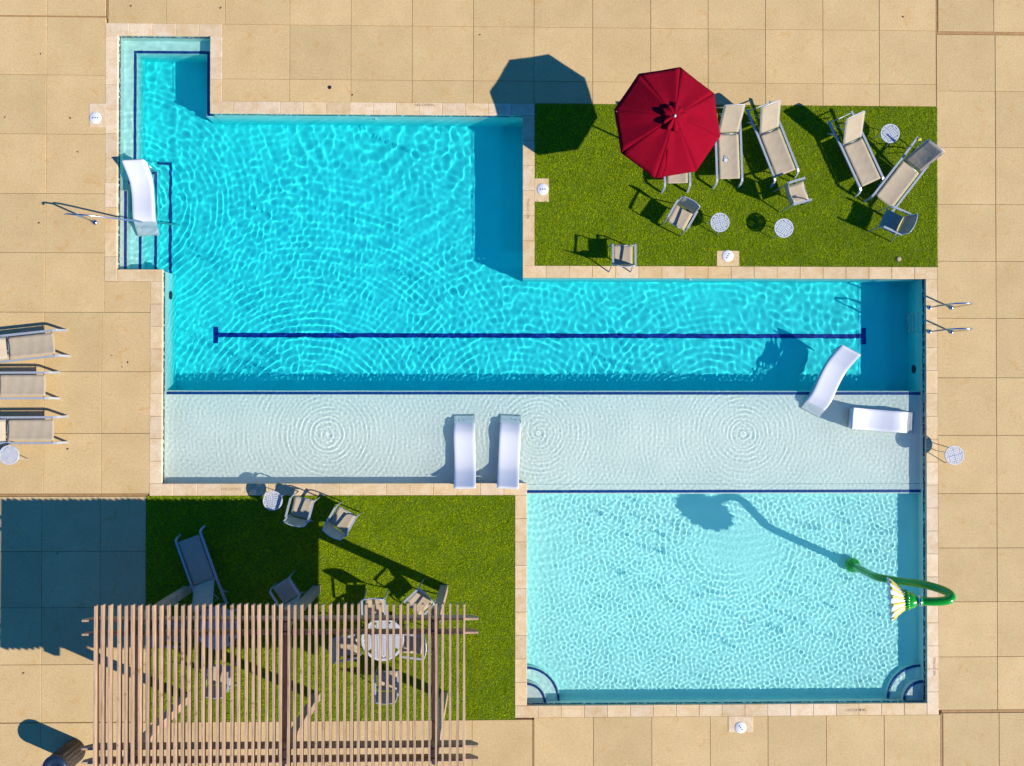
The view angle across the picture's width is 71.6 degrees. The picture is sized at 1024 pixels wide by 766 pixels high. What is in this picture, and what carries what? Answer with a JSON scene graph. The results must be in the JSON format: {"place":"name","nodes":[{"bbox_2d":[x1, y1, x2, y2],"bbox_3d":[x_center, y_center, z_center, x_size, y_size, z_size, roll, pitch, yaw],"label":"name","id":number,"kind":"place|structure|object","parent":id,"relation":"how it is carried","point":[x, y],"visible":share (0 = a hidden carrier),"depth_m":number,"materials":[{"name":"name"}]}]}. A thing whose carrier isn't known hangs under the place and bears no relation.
{"place":"outdoors","nodes":[
{"label":"outdoors","id":0,"kind":"place"},
{"bbox_2d":[0,0,1023,765],"bbox_3d":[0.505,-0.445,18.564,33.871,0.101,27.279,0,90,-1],"label":"deck","id":1,"kind":"structure","parent":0,"point":[72,534],"depth_m":18.52,"materials":[{"name":"beige concrete"}]},
{"bbox_2d":[0,444,24,464],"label":"side table","id":2,"kind":"object","parent":1,"relation":"on","point":[7,457],"visible":0.99,"depth_m":17.84,"materials":[{"name":"grey paint"}]},
{"bbox_2d":[0,371,59,399],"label":"sun lounger","id":3,"kind":"object","parent":1,"relation":"on","point":[22,385],"visible":1,"depth_m":17.96,"materials":[{"name":"beige fabric"}]},
{"bbox_2d":[0,415,67,443],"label":"sun lounger","id":4,"kind":"object","parent":1,"relation":"on","point":[30,430],"visible":1,"depth_m":17.95,"materials":[{"name":"beige fabric"}]},
{"bbox_2d":[0,329,69,362],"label":"sun lounger","id":5,"kind":"object","parent":1,"relation":"on","point":[31,345],"visible":1,"depth_m":17.97,"materials":[{"name":"beige fabric"}]},
{"bbox_2d":[42,740,85,765],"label":"litter bin","id":6,"kind":"object","parent":1,"relation":"on","point":[70,753],"visible":1,"depth_m":17.68,"materials":[{"name":"wood"}]},
{"bbox_2d":[64,213,141,224],"bbox_3d":[-10.023,-4.211,18.443,2.197,1.894,0.140,-4,90,-1],"label":"stair handrail","id":7,"kind":"object","parent":1,"relation":"attached to","point":[94,222],"visible":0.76,"depth_m":17.90,"materials":[{"name":"metal"}]},
{"bbox_2d":[935,446,963,464],"bbox_3d":[11.372,1.862,18.463,0.490,0.445,0.493,-15,90,-1],"label":"side table","id":8,"kind":"object","parent":1,"relation":"on","point":[953,451],"visible":1,"depth_m":18.24,"materials":[{"name":"grey paint"}]},
{"bbox_2d":[928,302,972,309],"bbox_3d":[11.303,-1.990,18.213,0.700,0.992,0.118,0,90,-1],"label":"grab rail","id":9,"kind":"object","parent":1,"relation":"on","point":[951,307],"visible":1,"depth_m":18.18,"materials":[{"name":"metal"}]},
{"bbox_2d":[928,328,972,333],"bbox_3d":[11.300,-1.355,18.208,0.700,0.992,0.118,0,90,-1],"label":"grab rail","id":10,"kind":"object","parent":1,"relation":"on","point":[951,331],"visible":1,"depth_m":18.21,"materials":[{"name":"metal"}]},
{"bbox_2d":[89,23,938,731],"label":"pool","id":11,"kind":"structure","parent":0,"point":[735,713],"depth_m":18.49,"materials":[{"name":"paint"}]},
{"bbox_2d":[89,112,100,123],"bbox_3d":[-10.774,-6.857,18.353,0.300,0.020,0.300,0,90,-1],"label":"skimmer lid","id":12,"kind":"object","parent":11,"relation":"on","point":[95,117],"visible":1,"depth_m":18.35,"materials":[{"name":"white plastic"}]},
{"bbox_2d":[122,159,154,222],"bbox_3d":[-9.601,-4.781,18.417,0.570,0.580,1.889,-3,96,-1],"label":"pool lounger","id":13,"kind":"object","parent":11,"relation":"on","point":[139,174],"visible":0.87,"depth_m":18.43,"materials":[{"name":"white plastic"}]},
{"bbox_2d":[453,423,475,488],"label":"pool lounger","id":14,"kind":"object","parent":11,"relation":"on","point":[464,457],"visible":0.97,"depth_m":18.50,"materials":[{"name":"white plastic"}]},
{"bbox_2d":[497,423,520,488],"bbox_3d":[-0.072,1.781,18.515,0.570,0.580,1.889,3,90,-1],"label":"pool lounger","id":15,"kind":"object","parent":11,"relation":"on","point":[509,455],"visible":0.98,"depth_m":18.52,"materials":[{"name":"white plastic"}]},
{"bbox_2d":[537,184,547,194],"bbox_3d":[0.803,-5.061,18.537,0.300,0.020,0.300,0,90,-1],"label":"skimmer lid","id":16,"kind":"object","parent":11,"relation":"on","point":[542,189],"visible":1,"depth_m":18.53,"materials":[{"name":"white plastic"}]},
{"bbox_2d":[722,250,733,261],"bbox_3d":[5.659,-3.333,18.608,0.300,0.020,0.300,30,89,-1],"label":"skimmer lid","id":17,"kind":"object","parent":11,"relation":"on","point":[727,255],"visible":1,"depth_m":18.60,"materials":[{"name":"white plastic"}]},
{"bbox_2d":[735,722,745,732],"bbox_3d":[5.969,8.995,18.527,0.300,0.020,0.300,-40,90,-1],"label":"skimmer lid","id":18,"kind":"object","parent":11,"relation":"on","point":[740,727],"visible":1,"depth_m":18.52,"materials":[{"name":"white plastic"}]},
{"bbox_2d":[806,345,859,410],"bbox_3d":[8.360,-0.043,18.671,0.570,0.580,1.889,28,89,-1],"label":"pool lounger","id":19,"kind":"object","parent":11,"relation":"on","point":[842,359],"visible":0.99,"depth_m":18.67,"materials":[{"name":"white plastic"}]},
{"bbox_2d":[849,407,907,432],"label":"pool lounger","id":20,"kind":"object","parent":11,"relation":"on","point":[877,420],"visible":0.97,"depth_m":18.70,"materials":[{"name":"white plastic"}]},
{"bbox_2d":[851,562,955,620],"bbox_3d":[9.131,4.780,17.517,1.544,3.335,0.928,-25,90,-1],"label":"flower fountain","id":21,"kind":"object","parent":11,"relation":"on","point":[900,599],"visible":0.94,"depth_m":16.10,"materials":[{"name":"green paint"}]},
{"bbox_2d":[119,37,924,703],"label":"water","id":22,"kind":"structure","parent":0,"point":[717,505],"depth_m":18.63,"materials":[{"name":"blue liquid"}]},
{"bbox_2d":[144,103,938,722],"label":"lawn","id":23,"kind":"structure","parent":0,"point":[386,568],"depth_m":18.46,"materials":[{"name":"green plant"}]},
{"bbox_2d":[151,621,193,647],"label":"armchair","id":24,"kind":"object","parent":23,"relation":"on","point":[172,635],"visible":0.32,"depth_m":17.87,"materials":[{"name":"silver metal"}]},
{"bbox_2d":[175,525,227,612],"bbox_3d":[-7.907,4.753,17.880,0.731,0.924,2.071,-20,90,-1],"label":"sun lounger","id":25,"kind":"object","parent":23,"relation":"on","point":[196,560],"visible":0.93,"depth_m":18.00,"materials":[{"name":"beige metal"}]},
{"bbox_2d":[199,607,236,649],"bbox_3d":[-7.325,6.083,17.972,1.060,0.736,1.060,-3,90,-1],"label":"dining table","id":26,"kind":"object","parent":23,"relation":"on","point":[214,638],"visible":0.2,"depth_m":17.61,"materials":[{"name":"grey paint"}]},
{"bbox_2d":[206,658,236,698],"bbox_3d":[-7.342,7.417,17.882,0.622,0.899,0.693,6,90,-1],"label":"armchair","id":27,"kind":"object","parent":23,"relation":"on","point":[227,679],"visible":0.4,"depth_m":17.88,"materials":[{"name":"silver metal"}]},
{"bbox_2d":[263,491,285,509],"bbox_3d":[-6.054,2.979,18.159,0.490,0.445,0.493,-5,90,-1],"label":"side table","id":28,"kind":"object","parent":23,"relation":"on","point":[272,503],"visible":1,"depth_m":17.94,"materials":[{"name":"grey paint"}]},
{"bbox_2d":[81,585,477,765],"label":"pergola","id":29,"kind":"object","parent":23,"relation":"on","point":[140,739],"visible":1,"depth_m":15.34,"materials":[{"name":"brown wood"}]},
{"bbox_2d":[269,570,306,607],"bbox_3d":[-5.658,5.280,17.926,0.622,0.899,0.693,-33,90,-1],"label":"armchair","id":30,"kind":"object","parent":23,"relation":"on","point":[287,590],"visible":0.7,"depth_m":17.93,"materials":[{"name":"silver metal"}]},
{"bbox_2d":[283,491,320,526],"bbox_3d":[-5.325,3.202,17.946,0.622,0.899,0.693,15,89,-1],"label":"armchair","id":31,"kind":"object","parent":23,"relation":"on","point":[302,507],"visible":1,"depth_m":17.95,"materials":[{"name":"beige fabric"}]},
{"bbox_2d":[322,501,361,539],"bbox_3d":[-4.316,3.501,17.961,0.622,0.899,0.693,30,89,-1],"label":"armchair","id":32,"kind":"object","parent":23,"relation":"on","point":[342,519],"visible":1,"depth_m":17.97,"materials":[{"name":"beige fabric"}]},
{"bbox_2d":[328,626,363,664],"bbox_3d":[-4.189,6.639,17.941,0.693,0.899,0.622,-8,90,-1],"label":"armchair","id":33,"kind":"object","parent":23,"relation":"on","point":[341,647],"visible":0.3,"depth_m":17.95,"materials":[{"name":"beige fabric"}]},
{"bbox_2d":[361,588,389,614],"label":"armchair","id":34,"kind":"object","parent":23,"relation":"on","point":[371,601],"visible":0.67,"depth_m":17.97,"materials":[{"name":"beige metal"}]},
{"bbox_2d":[361,620,403,660],"bbox_3d":[-3.225,6.393,18.039,1.060,0.736,1.060,-3,90,-1],"label":"dining table","id":35,"kind":"object","parent":23,"relation":"on","point":[376,654],"visible":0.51,"depth_m":17.68,"materials":[{"name":"grey paint"}]},
{"bbox_2d":[374,664,398,704],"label":"armchair","id":36,"kind":"object","parent":23,"relation":"on","point":[376,695],"visible":0.72,"depth_m":17.89,"materials":[{"name":"beige metal"}]},
{"bbox_2d":[402,625,427,659],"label":"armchair","id":37,"kind":"object","parent":23,"relation":"on","point":[418,644],"visible":0.62,"depth_m":17.98,"materials":[{"name":"beige metal"}]},
{"bbox_2d":[403,578,435,614],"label":"armchair","id":38,"kind":"object","parent":23,"relation":"on","point":[419,596],"visible":0.84,"depth_m":17.99,"materials":[{"name":"beige fabric"}]},
{"bbox_2d":[609,243,636,272],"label":"armchair","id":39,"kind":"object","parent":23,"relation":"on","point":[622,255],"visible":1,"depth_m":18.14,"materials":[{"name":"beige fabric"}]},
{"bbox_2d":[614,67,719,179],"bbox_3d":[3.614,-6.057,17.270,2.394,2.672,2.408,35,89,-1],"label":"patio umbrella","id":40,"kind":"object","parent":23,"relation":"on","point":[667,124],"visible":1,"depth_m":16.35,"materials":[{"name":"fabric"}]},
{"bbox_2d":[661,172,690,193],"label":"sun lounger","id":41,"kind":"object","parent":23,"relation":"on","point":[680,178],"visible":0.15,"depth_m":18.28,"materials":[{"name":"beige fabric"}]},
{"bbox_2d":[661,196,699,236],"bbox_3d":[4.323,-4.285,18.162,0.622,0.899,0.693,30,89,-1],"label":"armchair","id":42,"kind":"object","parent":23,"relation":"on","point":[679,217],"visible":1,"depth_m":18.16,"materials":[{"name":"beige fabric"}]},
{"bbox_2d":[706,213,729,234],"bbox_3d":[5.325,-4.112,18.402,0.490,0.445,0.493,-20,90,-1],"label":"side table","id":43,"kind":"object","parent":23,"relation":"on","point":[724,219],"visible":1,"depth_m":18.18,"materials":[{"name":"grey paint"}]},
{"bbox_2d":[712,104,744,188],"bbox_3d":[5.584,-6.133,18.176,0.731,0.942,2.072,-2,90,-1],"label":"sun lounger","id":44,"kind":"object","parent":23,"relation":"on","point":[730,121],"visible":0.91,"depth_m":18.30,"materials":[{"name":"beige fabric"}]},
{"bbox_2d":[746,100,798,187],"bbox_3d":[6.760,-6.220,18.197,0.731,0.942,2.071,-21,90,-1],"label":"sun lounger","id":45,"kind":"object","parent":23,"relation":"on","point":[777,151],"visible":1,"depth_m":18.32,"materials":[{"name":"beige fabric"}]},
{"bbox_2d":[771,219,792,238],"bbox_3d":[6.974,-3.971,18.429,0.490,0.445,0.493,35,89,-1],"label":"side table","id":46,"kind":"object","parent":23,"relation":"on","point":[783,228],"visible":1,"depth_m":18.21,"materials":[{"name":"grey paint"}]},
{"bbox_2d":[773,177,811,212],"bbox_3d":[7.266,-4.854,18.215,0.693,0.899,0.622,-17,90,-1],"label":"armchair","id":47,"kind":"object","parent":23,"relation":"on","point":[796,193],"visible":1,"depth_m":18.22,"materials":[{"name":"beige fabric"}]},
{"bbox_2d":[827,111,883,196],"bbox_3d":[8.935,-5.971,18.232,0.731,0.942,2.071,-25,90,-1],"label":"sun lounger","id":48,"kind":"object","parent":23,"relation":"on","point":[861,161],"visible":0.99,"depth_m":18.36,"materials":[{"name":"beige fabric"}]},
{"bbox_2d":[872,124,899,147],"bbox_3d":[9.735,-6.423,18.493,0.490,0.445,0.493,-35,90,-1],"label":"side table","id":49,"kind":"object","parent":23,"relation":"on","point":[888,134],"visible":1,"depth_m":18.27,"materials":[{"name":"grey paint"}]},
{"bbox_2d":[868,205,917,241],"bbox_3d":[9.807,-4.120,18.253,0.693,0.899,0.622,25,89,-1],"label":"armchair","id":50,"kind":"object","parent":23,"relation":"on","point":[891,221],"visible":1,"depth_m":18.25,"materials":[{"name":"beige metal"}]},
{"bbox_2d":[863,136,944,211],"bbox_3d":[10.160,-5.369,18.210,0.731,1.020,2.072,38,89,-1],"label":"sun lounger","id":51,"kind":"object","parent":23,"relation":"on","point":[922,157],"visible":0.99,"depth_m":18.36,"materials":[{"name":"beige fabric"}]}
]}

